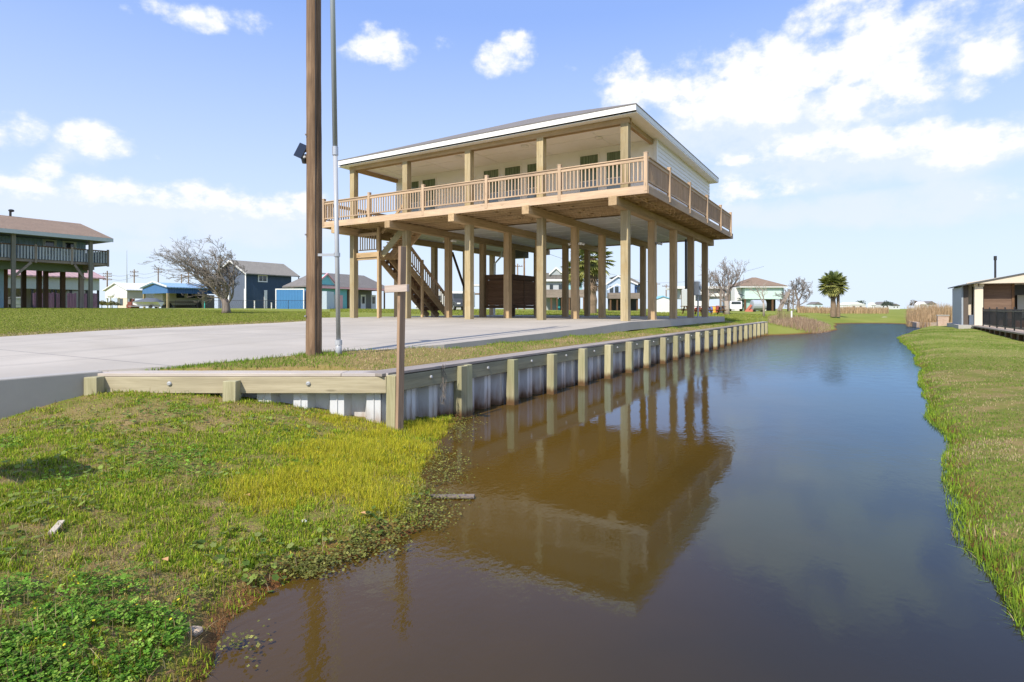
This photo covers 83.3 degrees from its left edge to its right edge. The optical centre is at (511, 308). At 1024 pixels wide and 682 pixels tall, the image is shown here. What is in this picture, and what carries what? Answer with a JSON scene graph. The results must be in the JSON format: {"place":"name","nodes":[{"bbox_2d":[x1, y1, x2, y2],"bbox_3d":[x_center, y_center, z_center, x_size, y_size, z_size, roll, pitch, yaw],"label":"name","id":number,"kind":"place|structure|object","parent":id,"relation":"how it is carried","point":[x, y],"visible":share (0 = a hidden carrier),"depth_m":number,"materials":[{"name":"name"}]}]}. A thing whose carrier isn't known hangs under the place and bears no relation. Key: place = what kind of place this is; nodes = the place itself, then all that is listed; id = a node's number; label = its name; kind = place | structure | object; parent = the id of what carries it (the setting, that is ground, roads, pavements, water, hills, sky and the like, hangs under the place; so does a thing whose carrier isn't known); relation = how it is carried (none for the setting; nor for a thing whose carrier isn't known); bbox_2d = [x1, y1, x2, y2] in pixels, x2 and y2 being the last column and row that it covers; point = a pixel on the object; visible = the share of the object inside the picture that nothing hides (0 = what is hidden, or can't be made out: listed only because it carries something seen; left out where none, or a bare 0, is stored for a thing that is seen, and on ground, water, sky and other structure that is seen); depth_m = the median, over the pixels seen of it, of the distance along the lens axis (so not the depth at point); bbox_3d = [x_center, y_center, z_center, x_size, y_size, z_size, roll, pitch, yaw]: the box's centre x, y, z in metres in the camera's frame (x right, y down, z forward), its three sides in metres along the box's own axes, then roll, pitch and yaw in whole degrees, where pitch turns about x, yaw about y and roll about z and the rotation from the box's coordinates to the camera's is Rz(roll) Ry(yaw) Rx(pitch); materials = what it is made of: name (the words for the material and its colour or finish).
{"place":"outdoors","nodes":[
{"label":"outdoors","id":0,"kind":"place"},
{"bbox_2d":[0,307,329,336],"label":"lawn grass","id":1,"kind":"structure","parent":0,"point":[61,313],"depth_m":22.67,"materials":[{"name":"green plant"}]},
{"bbox_2d":[0,315,724,377],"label":"driveway","id":2,"kind":"structure","parent":0,"point":[114,350],"depth_m":11.52,"materials":[{"name":"concrete"}]},
{"bbox_2d":[485,274,534,315],"bbox_3d":[-0.003,-0.620,27.989,1.450,2.000,2.610,0,0,31],"label":"louvred enclosure","id":3,"kind":"object","parent":2,"relation":"on","point":[523,291],"visible":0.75,"depth_m":27.14,"materials":[{"name":"brown wood"}]},
{"bbox_2d":[322,103,732,320],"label":"stilt house","id":4,"kind":"structure","parent":2,"relation":"on","point":[625,177],"depth_m":22.14,"materials":[{"name":"brown wood"}]},
{"bbox_2d":[411,179,419,211],"bbox_3d":[-4.366,-4.730,25.954,0.550,2.140,0.030,0,0,31],"label":"window","id":5,"kind":"structure","parent":4,"relation":"in","point":[415,184],"depth_m":25.95,"materials":[{"name":"white paint"}]},
{"bbox_2d":[421,177,436,209],"bbox_3d":[-3.686,-4.730,25.538,0.846,2.140,0.030,0,0,31],"label":"window","id":6,"kind":"structure","parent":4,"relation":"in","point":[428,182],"depth_m":25.50,"materials":[{"name":"white paint"}]},
{"bbox_2d":[482,167,499,203],"bbox_3d":[-0.865,-4.730,23.818,0.857,2.140,0.030,0,0,31],"label":"window","id":7,"kind":"structure","parent":4,"relation":"in","point":[493,172],"depth_m":23.79,"materials":[{"name":"white paint"}]},
{"bbox_2d":[504,164,521,200],"bbox_3d":[0.023,-4.730,23.277,0.846,2.140,0.030,0,0,31],"label":"window","id":8,"kind":"structure","parent":4,"relation":"in","point":[513,169],"depth_m":23.26,"materials":[{"name":"glass"}]},
{"bbox_2d":[526,162,536,198],"bbox_3d":[0.868,-4.730,22.762,0.718,2.140,0.030,0,0,31],"label":"window","id":9,"kind":"structure","parent":4,"relation":"in","point":[530,167],"depth_m":22.83,"materials":[{"name":"white paint"}]},
{"bbox_2d":[579,152,599,192],"bbox_3d":[2.885,-4.730,21.531,0.846,2.140,0.030,0,0,31],"label":"window","id":10,"kind":"structure","parent":4,"relation":"in","point":[590,158],"depth_m":21.53,"materials":[{"name":"white paint"}]},
{"bbox_2d":[605,149,619,189],"bbox_3d":[3.757,-4.730,20.999,0.747,2.140,0.030,0,0,31],"label":"window","id":11,"kind":"structure","parent":4,"relation":"in","point":[611,155],"depth_m":21.05,"materials":[{"name":"glass"}]},
{"bbox_2d":[0,308,1023,681],"bbox_3d":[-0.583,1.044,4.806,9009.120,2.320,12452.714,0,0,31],"label":"ground","id":12,"kind":"structure","parent":0,"point":[892,316],"depth_m":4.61,"materials":[{"name":"green plant"}]},
{"bbox_2d":[8,297,10,306],"bbox_3d":[-40.682,-0.450,47.000,0.800,1.000,0.800,0,0,31],"label":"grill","id":13,"kind":"object","parent":12,"relation":"on","point":[9,301],"visible":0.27,"depth_m":46.62,"materials":[{"name":"grey metal"}]},
{"bbox_2d":[16,297,20,307],"bbox_3d":[-40.374,-0.450,47.000,0.800,1.000,0.800,0,0,31],"label":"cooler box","id":14,"kind":"object","parent":12,"relation":"on","point":[18,301],"visible":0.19,"depth_m":46.75,"materials":[{"name":"white plastic"}]},
{"bbox_2d":[0,370,102,418],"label":"retaining wall","id":15,"kind":"structure","parent":12,"relation":"on","point":[20,394],"depth_m":6.21,"materials":[{"name":"concrete"}]},
{"bbox_2d":[0,209,112,307],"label":"teal house","id":16,"kind":"structure","parent":12,"relation":"on","point":[39,246],"depth_m":39.15,"materials":[{"name":"teal wood"}]},
{"bbox_2d":[42,239,56,255],"bbox_3d":[-31.618,-4.185,39.336,0.050,1.190,0.801,0,0,31],"label":"window","id":17,"kind":"structure","parent":16,"relation":"in","point":[45,242],"depth_m":39.28,"materials":[{"name":"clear glass"}]},
{"bbox_2d":[62,241,76,257],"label":"window","id":18,"kind":"structure","parent":16,"relation":"in","point":[66,244],"depth_m":40.27,"materials":[{"name":"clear glass"}]},
{"bbox_2d":[48,520,64,533],"bbox_3d":[-2.494,1.195,3.150,0.030,0.017,0.172,0,0,-23],"label":"bark strip","id":19,"kind":"object","parent":12,"relation":"on","point":[55,528],"visible":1,"depth_m":3.13,"materials":[{"name":"white"}]},
{"bbox_2d":[8,269,105,307],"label":"red roof barn","id":20,"kind":"structure","parent":12,"relation":"on","point":[71,282],"depth_m":52.74,"materials":[{"name":"metal"}]},
{"bbox_2d":[33,292,96,307],"bbox_3d":[-38.669,-0.697,49.909,0.040,1.394,4.701,0,0,31],"label":"purple fence","id":21,"kind":"object","parent":12,"relation":"on","point":[71,300],"visible":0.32,"depth_m":50.03,"materials":[{"name":"purple wood"}]},
{"bbox_2d":[99,300,109,307],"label":"shrub","id":22,"kind":"object","parent":12,"relation":"on","point":[101,302],"visible":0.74,"depth_m":65.87,"materials":[{"name":"green plant"}]},
{"bbox_2d":[103,271,111,286],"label":"utility pole","id":23,"kind":"object","parent":12,"relation":"on","point":[107,276],"visible":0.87,"depth_m":164.92,"materials":[{"name":"grey wood"}]},
{"bbox_2d":[107,292,114,307],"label":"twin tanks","id":24,"kind":"object","parent":12,"relation":"on","point":[110,295],"visible":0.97,"depth_m":84.55,"materials":[{"name":"white paint"}]},
{"bbox_2d":[106,300,121,307],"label":"shrub","id":25,"kind":"object","parent":12,"relation":"on","point":[112,303],"visible":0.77,"depth_m":72.00,"materials":[{"name":"green plant"}]},
{"bbox_2d":[126,299,139,307],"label":"lawn tractor","id":26,"kind":"object","parent":12,"relation":"on","point":[129,305],"visible":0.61,"depth_m":70.64,"materials":[{"name":"red metal"}]},
{"bbox_2d":[102,282,172,307],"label":"white carport","id":27,"kind":"object","parent":12,"relation":"on","point":[125,293],"visible":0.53,"depth_m":85.57,"materials":[{"name":"metal"}]},
{"bbox_2d":[132,298,163,307],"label":"covered boat","id":28,"kind":"object","parent":12,"relation":"on","point":[153,302],"visible":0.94,"depth_m":69.68,"materials":[{"name":"grey fabric"}]},
{"bbox_2d":[139,281,213,307],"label":"blue carport","id":29,"kind":"object","parent":12,"relation":"on","point":[152,287],"visible":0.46,"depth_m":77.91,"materials":[{"name":"metal"}]},
{"bbox_2d":[154,293,206,307],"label":"beige motorhome","id":30,"kind":"object","parent":12,"relation":"on","point":[173,297],"visible":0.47,"depth_m":80.06,"materials":[{"name":"metal"}]},
{"bbox_2d":[176,293,183,297],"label":"window","id":31,"kind":"structure","parent":30,"relation":"in","point":[178,295],"depth_m":80.04,"materials":[{"name":"glass"}]},
{"bbox_2d":[0,392,374,681],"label":"clover","id":32,"kind":"object","parent":12,"relation":"on","point":[23,664],"visible":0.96,"depth_m":2.36,"materials":[{"name":"green plant"}]},
{"bbox_2d":[15,560,179,670],"bbox_3d":[-2.237,1.216,2.734,2.431,0.218,0.815,0,0,43],"label":"yellow flower","id":33,"kind":"object","parent":32,"relation":"on","point":[94,619],"visible":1,"depth_m":2.41,"materials":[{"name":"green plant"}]},
{"bbox_2d":[142,235,246,312],"bbox_3d":[-17.781,-2.006,32.232,5.774,4.664,4.004,0,0,31],"label":"bare tree","id":34,"kind":"object","parent":12,"relation":"on","point":[211,281],"visible":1,"depth_m":31.93,"materials":[{"name":"grey plant"}]},
{"bbox_2d":[187,626,202,636],"bbox_3d":[-1.411,1.429,2.551,0.086,0.039,0.063,0,0,31],"label":"rock","id":35,"kind":"object","parent":12,"relation":"on","point":[197,629],"visible":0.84,"depth_m":2.53,"materials":[{"name":"beige stone"}]},
{"bbox_2d":[0,404,436,591],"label":"broadleaf weed","id":36,"kind":"object","parent":12,"relation":"on","point":[275,577],"visible":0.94,"depth_m":3.60,"materials":[{"name":"green plant"}]},
{"bbox_2d":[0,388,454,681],"bbox_3d":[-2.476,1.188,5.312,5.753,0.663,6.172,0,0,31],"label":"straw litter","id":37,"kind":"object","parent":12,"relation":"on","point":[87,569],"visible":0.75,"depth_m":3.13,"materials":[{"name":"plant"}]},
{"bbox_2d":[175,300,305,308],"bbox_3d":[-26.059,-0.380,56.000,13.474,0.920,0.048,0,0,0],"label":"chain link fence","id":38,"kind":"object","parent":12,"relation":"on","point":[241,301],"visible":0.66,"depth_m":55.99,"materials":[{"name":"metal"}]},
{"bbox_2d":[215,260,299,307],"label":"navy house","id":39,"kind":"structure","parent":12,"relation":"on","point":[260,280],"depth_m":77.04,"materials":[{"name":"blue wood"}]},
{"bbox_2d":[258,275,267,281],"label":"window","id":40,"kind":"structure","parent":39,"relation":"in","point":[261,278],"depth_m":77.11,"materials":[{"name":"white paint"}]},
{"bbox_2d":[275,289,333,308],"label":"blue shed","id":41,"kind":"structure","parent":12,"relation":"on","point":[300,294],"depth_m":60.02,"materials":[{"name":"metal"}]},
{"bbox_2d":[304,0,321,355],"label":"utility pole","id":42,"kind":"object","parent":12,"relation":"on","point":[313,234],"visible":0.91,"depth_m":7.75,"materials":[{"name":"brown wood"}]},
{"bbox_2d":[294,143,305,163],"bbox_3d":[-2.879,-2.128,7.840,0.228,0.294,0.093,0,0,2],"label":"solar light","id":43,"kind":"object","parent":42,"relation":"attached to","point":[300,151],"visible":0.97,"depth_m":7.82,"materials":[{"name":"black"}]},
{"bbox_2d":[318,0,341,354],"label":"conduit mast","id":44,"kind":"object","parent":12,"relation":"on","point":[338,340],"visible":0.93,"depth_m":7.72,"materials":[{"name":"metal"}]},
{"bbox_2d":[209,408,454,524],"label":"lime grass","id":45,"kind":"structure","parent":12,"relation":"on","point":[371,468],"depth_m":4.69,"materials":[{"name":"plant"}]},
{"bbox_2d":[180,413,486,666],"bbox_3d":[-0.796,1.407,4.574,1.216,0.175,6.932,0,0,7],"label":"shore weed","id":46,"kind":"object","parent":12,"relation":"on","point":[328,559],"visible":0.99,"depth_m":3.55,"materials":[{"name":"green plant"}]},
{"bbox_2d":[282,273,384,308],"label":"turquoise house","id":47,"kind":"structure","parent":12,"relation":"on","point":[367,286],"depth_m":73.40,"materials":[{"name":"teal wood"}]},
{"bbox_2d":[340,295,342,308],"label":"door","id":48,"kind":"structure","parent":47,"relation":"in","point":[341,296],"depth_m":72.19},
{"bbox_2d":[361,295,365,308],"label":"door","id":49,"kind":"structure","parent":47,"relation":"in","point":[363,297],"depth_m":78.04,"materials":[{"name":"white paint"}]},
{"bbox_2d":[371,295,375,308],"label":"door","id":50,"kind":"structure","parent":47,"relation":"in","point":[373,297],"depth_m":79.64,"materials":[{"name":"white paint"}]},
{"bbox_2d":[384,246,408,430],"bbox_3d":[-1.282,0.354,6.571,0.342,2.131,0.140,0,0,31],"label":"stake post","id":51,"kind":"object","parent":12,"relation":"on","point":[401,288],"visible":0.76,"depth_m":6.56,"materials":[{"name":"brown wood"}]},
{"bbox_2d":[105,321,725,431],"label":"edge tufts","id":52,"kind":"object","parent":12,"relation":"on","point":[311,356],"visible":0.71,"depth_m":7.68,"materials":[{"name":"green plant"}]},
{"bbox_2d":[84,321,767,428],"bbox_3d":[4.950,1.525,20.113,3.350,1.550,33.456,0,0,31],"label":"bulkhead","id":53,"kind":"object","parent":12,"relation":"on","point":[471,384],"visible":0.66,"depth_m":7.78,"materials":[{"name":"plastic"}]},
{"bbox_2d":[440,364,446,404],"bbox_3d":[-0.897,1.007,7.568,0.075,0.552,0.088,0,0,31],"label":"dry vine","id":54,"kind":"object","parent":53,"relation":"hanging from","point":[444,385],"visible":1,"depth_m":7.57,"materials":[{"name":"grey plant"}]},
{"bbox_2d":[415,291,474,308],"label":"white trailer home","id":55,"kind":"object","parent":12,"relation":"on","point":[452,292],"visible":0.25,"depth_m":80.01,"materials":[{"name":"paint"}]},
{"bbox_2d":[146,318,759,369],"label":"grass strip","id":56,"kind":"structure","parent":12,"relation":"on","point":[735,322],"depth_m":8.20,"materials":[{"name":"green plant"}]},
{"bbox_2d":[452,293,462,309],"bbox_3d":[-5.738,-0.740,61.988,1.890,1.848,4.215,0,0,-21],"label":"parked car","id":57,"kind":"object","parent":12,"relation":"on","point":[457,299],"visible":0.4,"depth_m":60.85,"materials":[{"name":"paint"}]},
{"bbox_2d":[523,258,524,309],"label":"utility pole","id":58,"kind":"object","parent":12,"relation":"on","point":[523,270],"depth_m":109.87,"materials":[{"name":"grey wood"}]},
{"bbox_2d":[546,267,583,309],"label":"grey house","id":59,"kind":"structure","parent":12,"relation":"on","point":[553,289],"depth_m":84.70,"materials":[{"name":"grey wood"}]},
{"bbox_2d":[330,308,806,322],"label":"lawn grass","id":60,"kind":"structure","parent":12,"relation":"on","point":[734,316],"depth_m":45.25,"materials":[{"name":"green plant"}]},
{"bbox_2d":[560,259,583,312],"bbox_3d":[5.724,-2.142,52.002,3.247,5.481,3.275,0,0,31],"label":"fan palm","id":61,"kind":"object","parent":12,"relation":"on","point":[581,279],"visible":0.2,"depth_m":51.78,"materials":[{"name":"green plant"}]},
{"bbox_2d":[570,248,615,313],"bbox_3d":[6.621,-2.643,47.872,4.008,6.567,3.987,0,0,31],"label":"fan palm","id":62,"kind":"object","parent":12,"relation":"on","point":[593,279],"visible":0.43,"depth_m":47.55,"materials":[{"name":"green plant"}]},
{"bbox_2d":[606,275,639,310],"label":"pale blue house","id":63,"kind":"structure","parent":12,"relation":"on","point":[613,291],"depth_m":95.00,"materials":[{"name":"blue wood"}]},
{"bbox_2d":[657,296,668,311],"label":"white shed","id":64,"kind":"structure","parent":12,"relation":"on","point":[662,303],"depth_m":59.97,"materials":[{"name":"paint"}]},
{"bbox_2d":[658,301,667,311],"bbox_3d":[15.760,-0.210,59.985,1.100,1.200,0.030,0,0,0],"label":"door","id":65,"kind":"structure","parent":64,"relation":"in","point":[662,305],"depth_m":59.98,"materials":[{"name":"white"}]},
{"bbox_2d":[679,306,701,313],"bbox_3d":[15.656,0.147,50.000,1.800,0.786,1.600,0,0,-9],"label":"picnic table","id":66,"kind":"object","parent":12,"relation":"on","point":[695,310],"visible":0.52,"depth_m":49.84,"materials":[{"name":"brown wood"}]},
{"bbox_2d":[682,289,701,311],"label":"motorhome","id":67,"kind":"object","parent":12,"relation":"on","point":[684,297],"visible":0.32,"depth_m":83.55,"materials":[{"name":"white paint"}]},
{"bbox_2d":[665,286,729,309],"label":"white canopy house","id":68,"kind":"structure","parent":12,"relation":"on","point":[679,292],"depth_m":105.60,"materials":[{"name":"paint"}]},
{"bbox_2d":[698,270,716,308],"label":"bare tree","id":69,"kind":"object","parent":12,"relation":"on","point":[709,281],"visible":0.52,"depth_m":65.92,"materials":[{"name":"grey plant"}]},
{"bbox_2d":[708,306,725,313],"bbox_3d":[18.328,0.189,52.000,1.800,0.786,1.600,0,0,-9],"label":"picnic table","id":70,"kind":"object","parent":12,"relation":"on","point":[718,310],"visible":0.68,"depth_m":51.65,"materials":[{"name":"brown wood"}]},
{"bbox_2d":[699,257,749,313],"bbox_3d":[20.525,-2.216,55.577,4.844,5.791,2.894,0,0,31],"label":"bare tree","id":71,"kind":"object","parent":12,"relation":"on","point":[724,286],"visible":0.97,"depth_m":55.06,"materials":[{"name":"grey plant"}]},
{"bbox_2d":[729,301,741,310],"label":"parked car","id":72,"kind":"object","parent":12,"relation":"on","point":[735,304],"visible":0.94,"depth_m":93.05,"materials":[{"name":"white paint"}]},
{"bbox_2d":[745,304,752,311],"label":"orange ramp","id":73,"kind":"structure","parent":12,"relation":"on","point":[748,309],"depth_m":87.92,"materials":[{"name":"orange plastic"}]},
{"bbox_2d":[748,283,767,316],"bbox_3d":[19.272,-0.745,45.069,1.472,2.980,2.673,0,0,31],"label":"bare tree","id":74,"kind":"object","parent":12,"relation":"on","point":[756,287],"visible":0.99,"depth_m":44.97,"materials":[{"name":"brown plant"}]},
{"bbox_2d":[729,277,787,310],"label":"mint house","id":75,"kind":"structure","parent":12,"relation":"on","point":[743,294],"depth_m":100.10,"materials":[{"name":"green wood"}]},
{"bbox_2d":[750,300,766,311],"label":"storage tank","id":76,"kind":"object","parent":12,"relation":"on","point":[757,305],"visible":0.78,"depth_m":87.37,"materials":[{"name":"metal"}]},
{"bbox_2d":[776,308,790,320],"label":"dry weeds","id":77,"kind":"object","parent":12,"relation":"on","point":[782,314],"visible":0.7,"depth_m":38.99,"materials":[{"name":"beige plant"}]},
{"bbox_2d":[774,288,796,310],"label":"bare tree","id":78,"kind":"object","parent":12,"relation":"on","point":[787,299],"visible":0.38,"depth_m":94.86,"materials":[{"name":"grey plant"}]},
{"bbox_2d":[779,276,812,311],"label":"bare tree","id":79,"kind":"object","parent":12,"relation":"on","point":[795,289],"visible":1,"depth_m":84.82,"materials":[{"name":"grey plant"}]},
{"bbox_2d":[767,314,830,332],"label":"dry weeds","id":80,"kind":"object","parent":12,"relation":"on","point":[803,323],"visible":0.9,"depth_m":37.36,"materials":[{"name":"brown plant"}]},
{"bbox_2d":[806,302,822,307],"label":"house","id":81,"kind":"structure","parent":12,"relation":"on","point":[815,304],"depth_m":290.35,"materials":[{"name":"grey"}]},
{"bbox_2d":[817,270,849,316],"bbox_3d":[34.067,-1.672,60.984,3.342,5.086,3.576,0,0,31],"label":"fan palm","id":82,"kind":"object","parent":12,"relation":"on","point":[832,287],"visible":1,"depth_m":60.67,"materials":[{"name":"green plant"}]},
{"bbox_2d":[797,305,888,313],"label":"reed bed","id":83,"kind":"object","parent":12,"relation":"on","point":[827,310],"visible":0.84,"depth_m":81.89,"materials":[{"name":"beige plant"}]},
{"bbox_2d":[836,302,865,307],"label":"house","id":84,"kind":"structure","parent":12,"relation":"on","point":[850,304],"depth_m":330.53,"materials":[{"name":"white paint"}]},
{"bbox_2d":[843,305,865,312],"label":"reed bed","id":85,"kind":"object","parent":12,"relation":"on","point":[846,308],"visible":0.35,"depth_m":85.54,"materials":[{"name":"beige plant"}]},
{"bbox_2d":[867,303,875,307],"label":"house","id":86,"kind":"structure","parent":12,"relation":"on","point":[871,305],"depth_m":300.13,"materials":[{"name":"white paint"}]},
{"bbox_2d":[875,302,889,308],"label":"house","id":87,"kind":"structure","parent":12,"relation":"on","point":[878,304],"depth_m":340.38,"materials":[{"name":"grey"}]},
{"bbox_2d":[881,300,894,305],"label":"house","id":88,"kind":"structure","parent":12,"relation":"on","point":[887,303],"depth_m":328.80,"materials":[{"name":"green"}]},
{"bbox_2d":[890,304,899,308],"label":"house","id":89,"kind":"structure","parent":12,"relation":"on","point":[896,306],"depth_m":359.94,"materials":[{"name":"grey"}]},
{"bbox_2d":[915,302,925,308],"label":"house","id":90,"kind":"structure","parent":12,"relation":"on","point":[919,303],"depth_m":200.26,"materials":[{"name":"white paint"}]},
{"bbox_2d":[904,302,951,326],"bbox_3d":[40.305,0.549,54.940,5.488,2.778,19.609,0,0,31],"label":"reed bed","id":91,"kind":"object","parent":12,"relation":"on","point":[916,315],"visible":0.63,"depth_m":50.29,"materials":[{"name":"beige plant"}]},
{"bbox_2d":[921,301,935,307],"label":"house","id":92,"kind":"structure","parent":12,"relation":"on","point":[928,302],"depth_m":239.92,"materials":[{"name":"grey"}]},
{"bbox_2d":[918,311,945,327],"bbox_3d":[34.295,0.904,47.112,2.028,1.722,6.302,0,0,38],"label":"reed bed","id":93,"kind":"object","parent":12,"relation":"on","point":[929,319],"visible":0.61,"depth_m":45.46,"materials":[{"name":"beige plant"}]},
{"bbox_2d":[936,315,949,325],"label":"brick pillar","id":94,"kind":"structure","parent":12,"relation":"on","point":[942,320],"depth_m":42.74,"materials":[{"name":"brick"}]},
{"bbox_2d":[947,256,1023,328],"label":"pavilion","id":95,"kind":"structure","parent":12,"relation":"on","point":[974,298],"depth_m":34.63,"materials":[{"name":"white paint"}]},
{"bbox_2d":[968,315,973,324],"bbox_3d":[28.021,0.680,34.975,0.440,0.600,0.440,0,0,31],"label":"storage bin","id":96,"kind":"object","parent":95,"relation":"on","point":[970,319],"visible":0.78,"depth_m":34.86,"materials":[{"name":"blue plastic"}]},
{"bbox_2d":[971,325,1023,340],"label":"patio deck","id":97,"kind":"structure","parent":12,"relation":"on","point":[1018,334],"depth_m":26.93,"materials":[{"name":"grey wood"}]},
{"bbox_2d":[982,307,1023,330],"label":"iron fence","id":98,"kind":"object","parent":97,"relation":"on","point":[991,317],"visible":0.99,"depth_m":28.05,"materials":[{"name":"black metal"}]},
{"bbox_2d":[0,0,1023,308],"label":"sky","id":99,"kind":"structure","parent":0,"point":[879,144],"materials":[{"name":"blue"}]},
{"bbox_2d":[202,323,1023,681],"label":"canal water","id":100,"kind":"structure","parent":0,"point":[768,509],"depth_m":3.51,"materials":[{"name":"brown liquid"}]},
{"bbox_2d":[429,494,474,498],"bbox_3d":[-0.500,1.484,4.551,0.407,0.028,0.055,0,0,4],"label":"driftwood board","id":101,"kind":"object","parent":100,"relation":"on","point":[468,496],"visible":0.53,"depth_m":4.53,"materials":[{"name":"grey wood"}]},
{"bbox_2d":[908,321,951,327],"bbox_3d":[33.528,1.270,46.567,2.062,0.520,8.143,0,0,8],"label":"stone edging","id":102,"kind":"object","parent":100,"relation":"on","point":[915,324],"visible":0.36,"depth_m":45.74,"materials":[{"name":"beige stone"}]},
{"bbox_2d":[777,289,793,310],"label":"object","id":103,"kind":"object","parent":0,"point":[787,295],"visible":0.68,"depth_m":91.70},
{"bbox_2d":[897,328,1023,641],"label":"bank grass","id":104,"kind":"structure","parent":0,"point":[1016,590],"depth_m":5.56,"materials":[{"name":"green plant"}]}
]}

